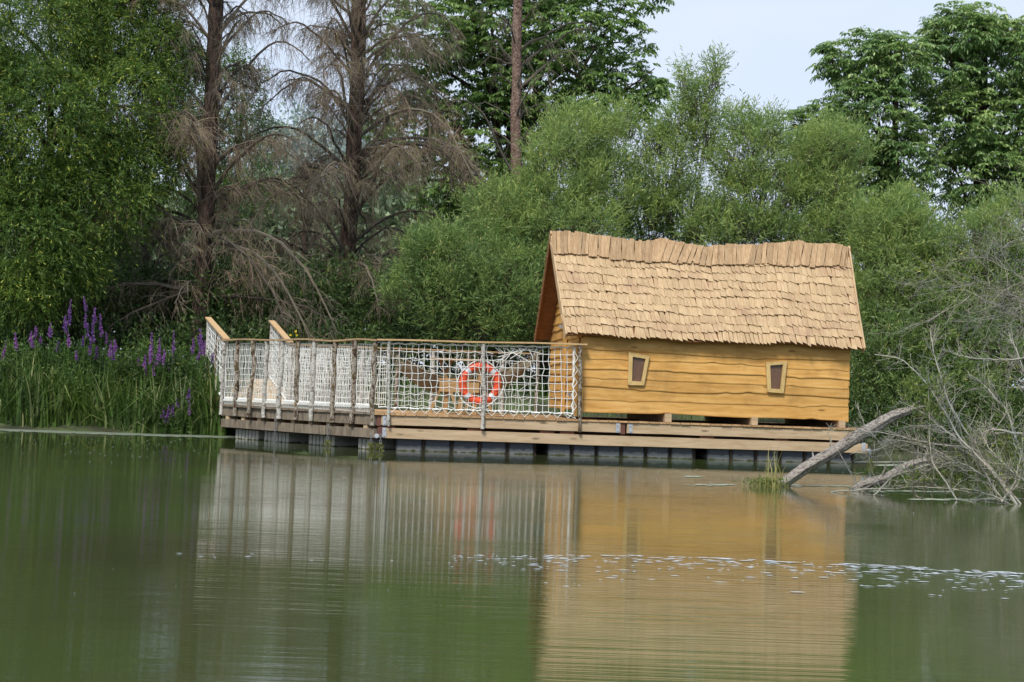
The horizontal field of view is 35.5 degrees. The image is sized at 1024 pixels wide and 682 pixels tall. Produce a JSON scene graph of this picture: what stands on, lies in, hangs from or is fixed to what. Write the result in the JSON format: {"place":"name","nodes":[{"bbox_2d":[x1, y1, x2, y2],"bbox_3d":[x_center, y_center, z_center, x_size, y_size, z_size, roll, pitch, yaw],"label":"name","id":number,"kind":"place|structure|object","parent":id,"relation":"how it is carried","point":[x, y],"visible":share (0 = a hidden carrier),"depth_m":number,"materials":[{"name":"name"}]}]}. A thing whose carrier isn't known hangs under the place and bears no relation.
{"place":"outdoors","nodes":[
{"label":"outdoors","id":0,"kind":"place"},
{"bbox_2d":[223,88,412,212],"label":"woods","id":1,"kind":"object","parent":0,"point":[291,117],"visible":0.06,"depth_m":107.55,"materials":[{"name":"green plant"}]},
{"bbox_2d":[0,430,1023,681],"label":"water","id":2,"kind":"structure","parent":0,"point":[122,558],"depth_m":9.51,"materials":[{"name":"liquid"}]},
{"bbox_2d":[0,429,235,437],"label":"pollen film","id":3,"kind":"object","parent":2,"relation":"on","point":[105,433],"visible":0.59,"depth_m":29.28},
{"bbox_2d":[162,406,171,432],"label":"purple loosestrife","id":4,"kind":"object","parent":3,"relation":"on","point":[167,411],"visible":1,"depth_m":29.81,"materials":[{"name":"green plant"}]},
{"bbox_2d":[169,403,176,433],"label":"purple loosestrife","id":5,"kind":"object","parent":3,"relation":"on","point":[172,411],"visible":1,"depth_m":29.81,"materials":[{"name":"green plant"}]},
{"bbox_2d":[173,400,182,432],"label":"purple loosestrife","id":6,"kind":"object","parent":3,"relation":"on","point":[177,406],"visible":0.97,"depth_m":29.81,"materials":[{"name":"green plant"}]},
{"bbox_2d":[184,389,193,433],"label":"purple loosestrife","id":7,"kind":"object","parent":3,"relation":"on","point":[187,400],"visible":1,"depth_m":29.82,"materials":[{"name":"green plant"}]},
{"bbox_2d":[187,401,195,433],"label":"purple loosestrife","id":8,"kind":"object","parent":3,"relation":"on","point":[189,408],"visible":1,"depth_m":29.81,"materials":[{"name":"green plant"}]},
{"bbox_2d":[0,350,285,435],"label":"reeds","id":9,"kind":"object","parent":2,"relation":"on","point":[34,412],"visible":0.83,"depth_m":29.99,"materials":[{"name":"plant"}]},
{"bbox_2d":[141,355,146,407],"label":"purple loosestrife","id":10,"kind":"object","parent":9,"relation":"on","point":[144,360],"visible":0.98,"depth_m":30.21,"materials":[{"name":"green plant"}]},
{"bbox_2d":[221,404,870,463],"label":"floating deck","id":11,"kind":"structure","parent":2,"relation":"on","point":[410,430],"depth_m":26.74,"materials":[{"name":"brown wood"}]},
{"bbox_2d":[219,338,380,425],"bbox_3d":[-3.798,0.658,27.537,0.236,1.415,4.514,4,-2,-44],"label":"net railing","id":12,"kind":"object","parent":11,"relation":"on","point":[235,368],"visible":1,"depth_m":27.30,"materials":[{"name":"fabric"}]},
{"bbox_2d":[289,346,351,409],"bbox_3d":[-3.366,0.643,28.140,0.082,1.106,2.210,3,-2,-35],"label":"net railing","id":13,"kind":"object","parent":11,"relation":"on","point":[322,373],"visible":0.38,"depth_m":28.01,"materials":[{"name":"white fabric"}]},
{"bbox_2d":[322,424,332,446],"bbox_3d":[-3.061,1.612,26.596,0.147,0.453,0.170,1,-2,28],"label":"mooring chain","id":14,"kind":"object","parent":11,"relation":"hanging from","point":[327,443],"visible":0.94,"depth_m":26.61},
{"bbox_2d":[366,433,374,450],"bbox_3d":[-2.280,1.671,25.911,0.158,0.357,0.215,2,-2,0],"label":"mooring chain","id":15,"kind":"object","parent":11,"relation":"hanging from","point":[370,445],"visible":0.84,"depth_m":25.89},
{"bbox_2d":[375,434,383,450],"bbox_3d":[-2.137,1.675,25.869,0.170,0.357,0.153,2,-2,15],"label":"mooring chain","id":16,"kind":"object","parent":11,"relation":"hanging from","point":[380,448],"visible":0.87,"depth_m":25.87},
{"bbox_2d":[286,344,539,414],"bbox_3d":[-1.819,0.772,29.782,4.722,1.265,0.116,2,-2,-8],"label":"net railing","id":17,"kind":"object","parent":11,"relation":"on","point":[396,397],"visible":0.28,"depth_m":29.75,"materials":[{"name":"fabric"}]},
{"bbox_2d":[438,378,480,414],"bbox_3d":[-0.905,0.955,27.483,0.720,0.612,0.400,2,-2,0],"label":"bench","id":18,"kind":"object","parent":11,"relation":"on","point":[472,384],"visible":0.57,"depth_m":27.31,"materials":[{"name":"brown wood"}]},
{"bbox_2d":[429,357,493,414],"bbox_3d":[-0.881,0.803,28.188,1.153,0.974,0.600,2,-2,0],"label":"picnic table","id":19,"kind":"object","parent":11,"relation":"on","point":[451,393],"visible":0.43,"depth_m":28.12,"materials":[{"name":"brown wood"}]},
{"bbox_2d":[377,339,586,431],"bbox_3d":[-0.502,0.709,26.219,3.466,1.463,0.140,2,-2,-8],"label":"net railing","id":20,"kind":"object","parent":11,"relation":"on","point":[483,367],"visible":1,"depth_m":26.21,"materials":[{"name":"fabric"}]},
{"bbox_2d":[386,344,473,392],"bbox_3d":[-1.427,0.503,28.200,1.944,0.806,0.487,3,-2,-37],"label":"hammock","id":21,"kind":"object","parent":20,"relation":"hanging from","point":[401,367],"visible":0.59,"depth_m":27.90,"materials":[{"name":"beige fabric"}]},
{"bbox_2d":[457,360,503,408],"bbox_3d":[-0.524,0.713,26.286,0.781,0.806,0.106,2,-2,-8],"label":"lifebuoy","id":22,"kind":"object","parent":20,"relation":"hanging from","point":[469,370],"visible":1,"depth_m":26.25,"materials":[{"name":"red plastic"}]},
{"bbox_2d":[534,230,865,427],"bbox_3d":[3.314,-0.229,28.378,5.498,3.314,3.328,2,-2,-8],"label":"cabin","id":23,"kind":"object","parent":11,"relation":"on","point":[664,329],"visible":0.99,"depth_m":27.22,"materials":[{"name":"wood"}]},
{"bbox_2d":[478,348,540,394],"bbox_3d":[-0.209,0.523,28.294,1.546,0.874,0.465,1,-2,24],"label":"hammock","id":24,"kind":"object","parent":23,"relation":"hanging from","point":[519,367],"visible":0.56,"depth_m":28.09,"materials":[{"name":"beige fabric"}]},
{"bbox_2d":[627,352,649,384],"bbox_3d":[2.110,0.468,26.729,0.356,0.546,0.070,2,-2,-8],"label":"window","id":25,"kind":"structure","parent":23,"relation":"in","point":[637,363],"depth_m":26.72,"materials":[{"name":"brown wood"}]},
{"bbox_2d":[765,361,786,392],"bbox_3d":[4.461,0.605,27.079,0.374,0.551,0.070,2,-2,-8],"label":"window","id":26,"kind":"structure","parent":23,"relation":"in","point":[775,371],"depth_m":27.07,"materials":[{"name":"brown wood"}]},
{"bbox_2d":[213,553,1023,595],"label":"foam","id":27,"kind":"object","parent":2,"relation":"on","point":[913,567],"visible":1,"depth_m":10.18,"materials":[{"name":"grey"}]},
{"bbox_2d":[732,444,793,486],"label":"grass tuft","id":28,"kind":"object","parent":2,"relation":"on","point":[769,482],"visible":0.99,"depth_m":19.35,"materials":[{"name":"plant"}]},
{"bbox_2d":[826,423,861,491],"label":"bleached branch","id":29,"kind":"object","parent":2,"relation":"on","point":[842,457],"visible":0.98,"depth_m":18.86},
{"bbox_2d":[778,401,924,486],"bbox_3d":[4.279,1.304,20.050,2.434,1.181,0.200,3,-2,-31],"label":"fallen log","id":30,"kind":"object","parent":2,"relation":"on","point":[813,462],"visible":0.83,"depth_m":19.87,"materials":[{"name":"grey wood"}]},
{"bbox_2d":[683,461,1021,500],"bbox_3d":[4.670,1.939,23.617,4.055,0.002,11.812,2,-2,8],"label":"floating algae","id":31,"kind":"object","parent":2,"relation":"on","point":[793,485],"visible":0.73,"depth_m":19.43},
{"bbox_2d":[855,401,906,482],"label":"bleached branch","id":32,"kind":"object","parent":2,"relation":"on","point":[878,443],"visible":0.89,"depth_m":18.95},
{"bbox_2d":[850,448,935,489],"bbox_3d":[4.744,1.581,19.718,1.431,0.584,0.257,3,-2,-36],"label":"fallen log","id":33,"kind":"object","parent":2,"relation":"on","point":[863,483],"visible":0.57,"depth_m":19.57,"materials":[{"name":"grey wood"}]},
{"bbox_2d":[831,479,989,497],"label":"bleached branch","id":34,"kind":"object","parent":2,"relation":"on","point":[876,489],"visible":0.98,"depth_m":18.37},
{"bbox_2d":[846,449,988,495],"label":"bleached branch","id":35,"kind":"object","parent":2,"relation":"on","point":[921,468],"visible":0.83,"depth_m":18.23,"materials":[{"name":"wood"}]},
{"bbox_2d":[834,404,1021,503],"bbox_3d":[4.815,1.277,18.390,0.803,1.051,2.190,4,-2,-44],"label":"bleached branch","id":36,"kind":"object","parent":2,"relation":"on","point":[957,448],"visible":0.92,"depth_m":18.38,"materials":[{"name":"wood"}]},
{"bbox_2d":[847,429,958,469],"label":"bleached branch","id":37,"kind":"object","parent":36,"relation":"on","point":[885,445],"visible":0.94,"depth_m":18.58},
{"bbox_2d":[878,435,969,485],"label":"bleached branch","id":38,"kind":"object","parent":36,"relation":"on","point":[893,445],"visible":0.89,"depth_m":18.44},
{"bbox_2d":[869,407,982,453],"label":"bleached branch","id":39,"kind":"object","parent":36,"relation":"on","point":[906,427],"visible":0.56,"depth_m":18.73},
{"bbox_2d":[958,398,1023,459],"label":"bleached branch","id":40,"kind":"object","parent":36,"relation":"on","point":[992,430],"visible":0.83,"depth_m":18.08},
{"bbox_2d":[912,388,966,500],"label":"bleached branch","id":41,"kind":"object","parent":2,"relation":"on","point":[934,467],"visible":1,"depth_m":18.13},
{"bbox_2d":[883,393,1002,498],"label":"bleached branch","id":42,"kind":"object","parent":2,"relation":"on","point":[971,452],"visible":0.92,"depth_m":18.09,"materials":[{"name":"wood"}]},
{"bbox_2d":[874,341,1017,503],"bbox_3d":[4.904,0.912,18.228,0.516,1.856,1.904,4,-2,-43],"label":"bleached branch","id":43,"kind":"object","parent":2,"relation":"on","point":[964,441],"visible":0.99,"depth_m":18.10,"materials":[{"name":"wood"}]},
{"bbox_2d":[918,323,979,441],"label":"bleached branch","id":44,"kind":"object","parent":43,"relation":"attached to","point":[947,391],"visible":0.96,"depth_m":18.43,"materials":[{"name":"wood"}]},
{"bbox_2d":[901,437,994,493],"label":"bleached branch","id":45,"kind":"object","parent":2,"relation":"on","point":[960,466],"visible":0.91,"depth_m":18.11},
{"bbox_2d":[894,370,1023,500],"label":"willow sapling","id":46,"kind":"object","parent":2,"relation":"on","point":[928,408],"visible":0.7,"depth_m":18.25,"materials":[{"name":"green plant"}]},
{"bbox_2d":[960,354,1023,459],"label":"bleached branch","id":47,"kind":"object","parent":46,"relation":"attached to","point":[980,382],"visible":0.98,"depth_m":18.26,"materials":[{"name":"wood"}]},
{"bbox_2d":[907,468,1016,504],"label":"bleached branch","id":48,"kind":"object","parent":2,"relation":"on","point":[975,490],"visible":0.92,"depth_m":17.92,"materials":[{"name":"wood"}]},
{"bbox_2d":[965,413,1023,492],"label":"bleached branch","id":49,"kind":"object","parent":2,"relation":"on","point":[983,434],"visible":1,"depth_m":17.80,"materials":[{"name":"wood"}]},
{"bbox_2d":[986,417,1023,502],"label":"bleached branch","id":50,"kind":"object","parent":2,"relation":"on","point":[1011,487],"visible":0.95,"depth_m":17.71,"materials":[{"name":"wood"}]},
{"bbox_2d":[0,361,1023,460],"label":"ground","id":51,"kind":"structure","parent":0,"point":[94,428],"depth_m":31.71,"materials":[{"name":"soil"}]},
{"bbox_2d":[12,333,19,389],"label":"purple loosestrife","id":52,"kind":"object","parent":51,"relation":"on","point":[16,342],"visible":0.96,"depth_m":30.36,"materials":[{"name":"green plant"}]},
{"bbox_2d":[23,331,31,406],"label":"purple loosestrife","id":53,"kind":"object","parent":51,"relation":"on","point":[29,339],"visible":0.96,"depth_m":30.21,"materials":[{"name":"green plant"}]},
{"bbox_2d":[32,326,38,398],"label":"purple loosestrife","id":54,"kind":"object","parent":51,"relation":"on","point":[35,332],"visible":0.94,"depth_m":30.67,"materials":[{"name":"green plant"}]},
{"bbox_2d":[41,323,53,403],"bbox_3d":[-8.788,0.513,30.236,0.202,1.715,0.187,2,-2,0],"label":"purple loosestrife","id":55,"kind":"object","parent":51,"relation":"on","point":[49,335],"visible":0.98,"depth_m":30.24,"materials":[{"name":"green plant"}]},
{"bbox_2d":[59,315,67,388],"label":"purple loosestrife","id":56,"kind":"object","parent":51,"relation":"on","point":[65,340],"visible":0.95,"depth_m":30.63,"materials":[{"name":"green plant"}]},
{"bbox_2d":[62,334,70,411],"bbox_3d":[-8.413,0.619,30.240,0.192,1.532,0.182,2,-2,0],"label":"purple loosestrife","id":57,"kind":"object","parent":51,"relation":"on","point":[68,341],"visible":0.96,"depth_m":30.25,"materials":[{"name":"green plant"}]},
{"bbox_2d":[63,299,71,410],"bbox_3d":[-8.407,0.296,30.267,0.190,2.178,0.185,2,-2,0],"label":"purple loosestrife","id":58,"kind":"object","parent":51,"relation":"on","point":[69,316],"visible":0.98,"depth_m":30.29,"materials":[{"name":"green plant"}]},
{"bbox_2d":[73,351,78,393],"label":"purple loosestrife","id":59,"kind":"object","parent":51,"relation":"on","point":[76,356],"visible":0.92,"depth_m":30.76,"materials":[{"name":"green plant"}]},
{"bbox_2d":[79,296,87,389],"bbox_3d":[-8.291,0.270,30.949,0.191,2.279,0.164,2,-2,0],"label":"purple loosestrife","id":60,"kind":"object","parent":51,"relation":"on","point":[85,317],"visible":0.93,"depth_m":30.98,"materials":[{"name":"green plant"}]},
{"bbox_2d":[81,313,87,381],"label":"purple loosestrife","id":61,"kind":"object","parent":51,"relation":"on","point":[85,325],"visible":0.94,"depth_m":30.60,"materials":[{"name":"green plant"}]},
{"bbox_2d":[85,323,89,387],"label":"purple loosestrife","id":62,"kind":"object","parent":51,"relation":"on","point":[87,335],"visible":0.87,"depth_m":31.01,"materials":[{"name":"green plant"}]},
{"bbox_2d":[8,14,168,333],"bbox_3d":[-9.958,-4.247,38.011,4.022,10.134,3.751,2,-2,0],"label":"dead spruce","id":63,"kind":"object","parent":51,"relation":"on","point":[100,187],"visible":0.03,"depth_m":38.13,"materials":[{"name":"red plant"}]},
{"bbox_2d":[87,322,95,400],"bbox_3d":[-8.061,0.524,30.614,0.172,1.767,0.188,3,-2,-37],"label":"purple loosestrife","id":64,"kind":"object","parent":51,"relation":"on","point":[92,336],"visible":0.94,"depth_m":30.62,"materials":[{"name":"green plant"}]},
{"bbox_2d":[92,307,97,390],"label":"purple loosestrife","id":65,"kind":"object","parent":51,"relation":"on","point":[94,317],"visible":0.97,"depth_m":30.93,"materials":[{"name":"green plant"}]},
{"bbox_2d":[97,314,104,372],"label":"purple loosestrife","id":66,"kind":"object","parent":51,"relation":"on","point":[100,328],"visible":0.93,"depth_m":31.02,"materials":[{"name":"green plant"}]},
{"bbox_2d":[0,0,208,353],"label":"leafy tree","id":67,"kind":"object","parent":51,"relation":"on","point":[86,59],"visible":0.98,"depth_m":34.05,"materials":[{"name":"green plant"}]},
{"bbox_2d":[106,341,113,389],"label":"purple loosestrife","id":68,"kind":"object","parent":51,"relation":"on","point":[110,354],"visible":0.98,"depth_m":30.53,"materials":[{"name":"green plant"}]},
{"bbox_2d":[110,347,114,388],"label":"purple loosestrife","id":69,"kind":"object","parent":51,"relation":"on","point":[113,351],"visible":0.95,"depth_m":30.60,"materials":[{"name":"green plant"}]},
{"bbox_2d":[0,326,233,400],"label":"bank weeds","id":70,"kind":"object","parent":51,"relation":"on","point":[24,353],"visible":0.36,"depth_m":31.07,"materials":[{"name":"plant"}]},
{"bbox_2d":[0,337,250,419],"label":"undergrowth","id":71,"kind":"object","parent":51,"relation":"on","point":[140,354],"visible":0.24,"depth_m":31.02,"materials":[{"name":"green plant"}]},
{"bbox_2d":[147,332,153,388],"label":"purple loosestrife","id":72,"kind":"object","parent":51,"relation":"on","point":[151,336],"visible":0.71,"depth_m":30.79,"materials":[{"name":"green plant"}]},
{"bbox_2d":[150,338,160,411],"bbox_3d":[-6.843,0.697,30.796,0.226,1.520,0.168,2,-2,0],"label":"purple loosestrife","id":73,"kind":"object","parent":51,"relation":"on","point":[159,358],"visible":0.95,"depth_m":30.81,"materials":[{"name":"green plant"}]},
{"bbox_2d":[152,344,160,386],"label":"purple loosestrife","id":74,"kind":"object","parent":51,"relation":"on","point":[156,359],"visible":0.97,"depth_m":30.55,"materials":[{"name":"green plant"}]},
{"bbox_2d":[158,349,165,400],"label":"purple loosestrife","id":75,"kind":"object","parent":51,"relation":"on","point":[164,359],"visible":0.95,"depth_m":30.33,"materials":[{"name":"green plant"}]},
{"bbox_2d":[168,331,175,400],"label":"purple loosestrife","id":76,"kind":"object","parent":51,"relation":"on","point":[173,347],"visible":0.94,"depth_m":30.30,"materials":[{"name":"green plant"}]},
{"bbox_2d":[69,195,276,348],"bbox_3d":[-8.843,-1.412,39.226,5.113,4.569,5.170,1,-2,31],"label":"dead spruce","id":77,"kind":"object","parent":51,"relation":"on","point":[160,246],"visible":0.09,"depth_m":38.87,"materials":[{"name":"red plant"}]},
{"bbox_2d":[188,338,195,416],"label":"purple loosestrife","id":78,"kind":"object","parent":51,"relation":"on","point":[192,350],"visible":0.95,"depth_m":30.48,"materials":[{"name":"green plant"}]},
{"bbox_2d":[41,0,355,372],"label":"dead spruce","id":79,"kind":"object","parent":51,"relation":"on","point":[209,158],"visible":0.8,"depth_m":35.37,"materials":[{"name":"brown plant"}]},
{"bbox_2d":[193,328,204,413],"bbox_3d":[-5.939,0.616,30.442,0.190,1.722,0.190,2,-2,0],"label":"purple loosestrife","id":80,"kind":"object","parent":51,"relation":"on","point":[201,341],"visible":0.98,"depth_m":30.46,"materials":[{"name":"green plant"}]},
{"bbox_2d":[197,336,203,417],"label":"purple loosestrife","id":81,"kind":"object","parent":51,"relation":"on","point":[200,349],"visible":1,"depth_m":30.20,"materials":[{"name":"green plant"}]},
{"bbox_2d":[195,340,206,397],"bbox_3d":[-5.978,0.728,30.662,0.245,1.510,0.174,2,-2,0],"label":"purple loosestrife","id":82,"kind":"object","parent":51,"relation":"on","point":[203,352],"visible":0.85,"depth_m":30.67,"materials":[{"name":"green plant"}]},
{"bbox_2d":[127,38,291,352],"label":"broad leaved tree","id":83,"kind":"object","parent":51,"relation":"on","point":[234,140],"visible":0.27,"depth_m":49.86,"materials":[{"name":"green plant"}]},
{"bbox_2d":[0,245,495,389],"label":"undergrowth","id":84,"kind":"object","parent":51,"relation":"on","point":[395,329],"visible":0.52,"depth_m":35.43,"materials":[{"name":"green plant"}]},
{"bbox_2d":[205,317,294,415],"bbox_3d":[-5.054,0.480,31.007,1.515,1.906,2.887,3,-2,-18],"label":"gangway","id":85,"kind":"object","parent":51,"relation":"on","point":[213,325],"visible":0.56,"depth_m":31.20,"materials":[{"name":"brown wood"}]},
{"bbox_2d":[0,136,551,328],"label":"woods","id":86,"kind":"object","parent":51,"relation":"on","point":[285,225],"visible":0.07,"depth_m":72.70,"materials":[{"name":"green plant"}]},
{"bbox_2d":[266,148,341,357],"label":"dead spruce","id":87,"kind":"object","parent":51,"relation":"on","point":[308,227],"visible":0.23,"depth_m":43.01,"materials":[{"name":"red plant"}]},
{"bbox_2d":[212,0,497,382],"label":"dead spruce","id":88,"kind":"object","parent":51,"relation":"on","point":[354,113],"visible":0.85,"depth_m":37.30,"materials":[{"name":"red plant"}]},
{"bbox_2d":[371,208,549,378],"bbox_3d":[-0.536,-0.872,34.284,5.120,3.984,3.240,2,-2,0],"label":"willow bush","id":89,"kind":"object","parent":51,"relation":"on","point":[476,294],"visible":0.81,"depth_m":33.88,"materials":[{"name":"green plant"}]},
{"bbox_2d":[1,247,1019,369],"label":"woods","id":90,"kind":"object","parent":51,"relation":"on","point":[399,310],"depth_m":58.60,"materials":[{"name":"green plant"}]},
{"bbox_2d":[350,0,676,369],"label":"broad leaved tree","id":91,"kind":"object","parent":51,"relation":"on","point":[474,33],"visible":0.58,"depth_m":46.14,"materials":[{"name":"green plant"}]},
{"bbox_2d":[441,0,596,365],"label":"dead pine","id":92,"kind":"object","parent":51,"relation":"on","point":[516,114],"visible":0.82,"depth_m":41.13,"materials":[{"name":"brown plant"}]},
{"bbox_2d":[446,81,655,388],"bbox_3d":[0.861,-2.362,35.469,4.767,7.099,4.052,2,-2,0],"label":"willow bush","id":93,"kind":"object","parent":51,"relation":"on","point":[592,160],"visible":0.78,"depth_m":35.16,"materials":[{"name":"green plant"}]},
{"bbox_2d":[604,39,738,244],"bbox_3d":[3.543,-2.852,36.566,3.349,8.273,2.939,2,-2,0],"label":"willow bush","id":94,"kind":"object","parent":51,"relation":"on","point":[662,195],"visible":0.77,"depth_m":36.41,"materials":[{"name":"green plant"}]},
{"bbox_2d":[429,309,1023,410],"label":"undergrowth","id":95,"kind":"object","parent":51,"relation":"on","point":[533,380],"visible":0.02,"depth_m":35.26,"materials":[{"name":"green plant"}]},
{"bbox_2d":[666,88,834,246],"bbox_3d":[5.420,-2.181,36.104,4.027,7.047,3.069,2,-2,0],"label":"willow bush","id":96,"kind":"object","parent":51,"relation":"on","point":[738,224],"visible":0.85,"depth_m":35.61,"materials":[{"name":"green plant"}]},
{"bbox_2d":[770,98,899,265],"bbox_3d":[7.331,-2.061,36.217,2.868,7.001,3.284,3,-2,-32],"label":"willow bush","id":97,"kind":"object","parent":51,"relation":"on","point":[828,151],"visible":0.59,"depth_m":35.98,"materials":[{"name":"green plant"}]},
{"bbox_2d":[773,25,949,349],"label":"walnut tree","id":98,"kind":"object","parent":51,"relation":"on","point":[885,70],"visible":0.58,"depth_m":42.83,"materials":[{"name":"green plant"}]},
{"bbox_2d":[833,173,987,355],"bbox_3d":[8.397,-1.145,34.441,3.496,5.197,3.147,3,-2,-31],"label":"willow bush","id":99,"kind":"object","parent":51,"relation":"on","point":[904,210],"visible":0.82,"depth_m":33.90,"materials":[{"name":"green plant"}]},
{"bbox_2d":[844,379,1023,457],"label":"undergrowth","id":100,"kind":"object","parent":51,"relation":"on","point":[873,407],"visible":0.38,"depth_m":32.37,"materials":[{"name":"green plant"}]},
{"bbox_2d":[848,270,1023,429],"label":"willow bush","id":101,"kind":"object","parent":51,"relation":"on","point":[859,375],"visible":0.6,"depth_m":33.13,"materials":[{"name":"green plant"}]},
{"bbox_2d":[859,137,1023,400],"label":"bare shrub","id":102,"kind":"object","parent":51,"relation":"on","point":[1019,298],"visible":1,"depth_m":25.43,"materials":[{"name":"plant"}]},
{"bbox_2d":[904,0,1023,351],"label":"walnut tree","id":103,"kind":"object","parent":51,"relation":"on","point":[981,144],"visible":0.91,"depth_m":43.67,"materials":[{"name":"green plant"}]},
{"bbox_2d":[915,177,1023,406],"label":"willow bush","id":104,"kind":"object","parent":51,"relation":"on","point":[977,221],"visible":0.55,"depth_m":33.67,"materials":[{"name":"green plant"}]},
{"bbox_2d":[0,0,1023,387],"label":"sky","id":105,"kind":"structure","parent":0,"point":[773,40],"materials":[{"name":"white"}]},
{"bbox_2d":[941,337,1023,379],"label":"bleached branch","id":106,"kind":"object","parent":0,"point":[995,360],"visible":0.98,"depth_m":18.86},
{"bbox_2d":[991,319,1023,398],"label":"bleached branch","id":107,"kind":"object","parent":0,"point":[1015,349],"visible":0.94,"depth_m":18.98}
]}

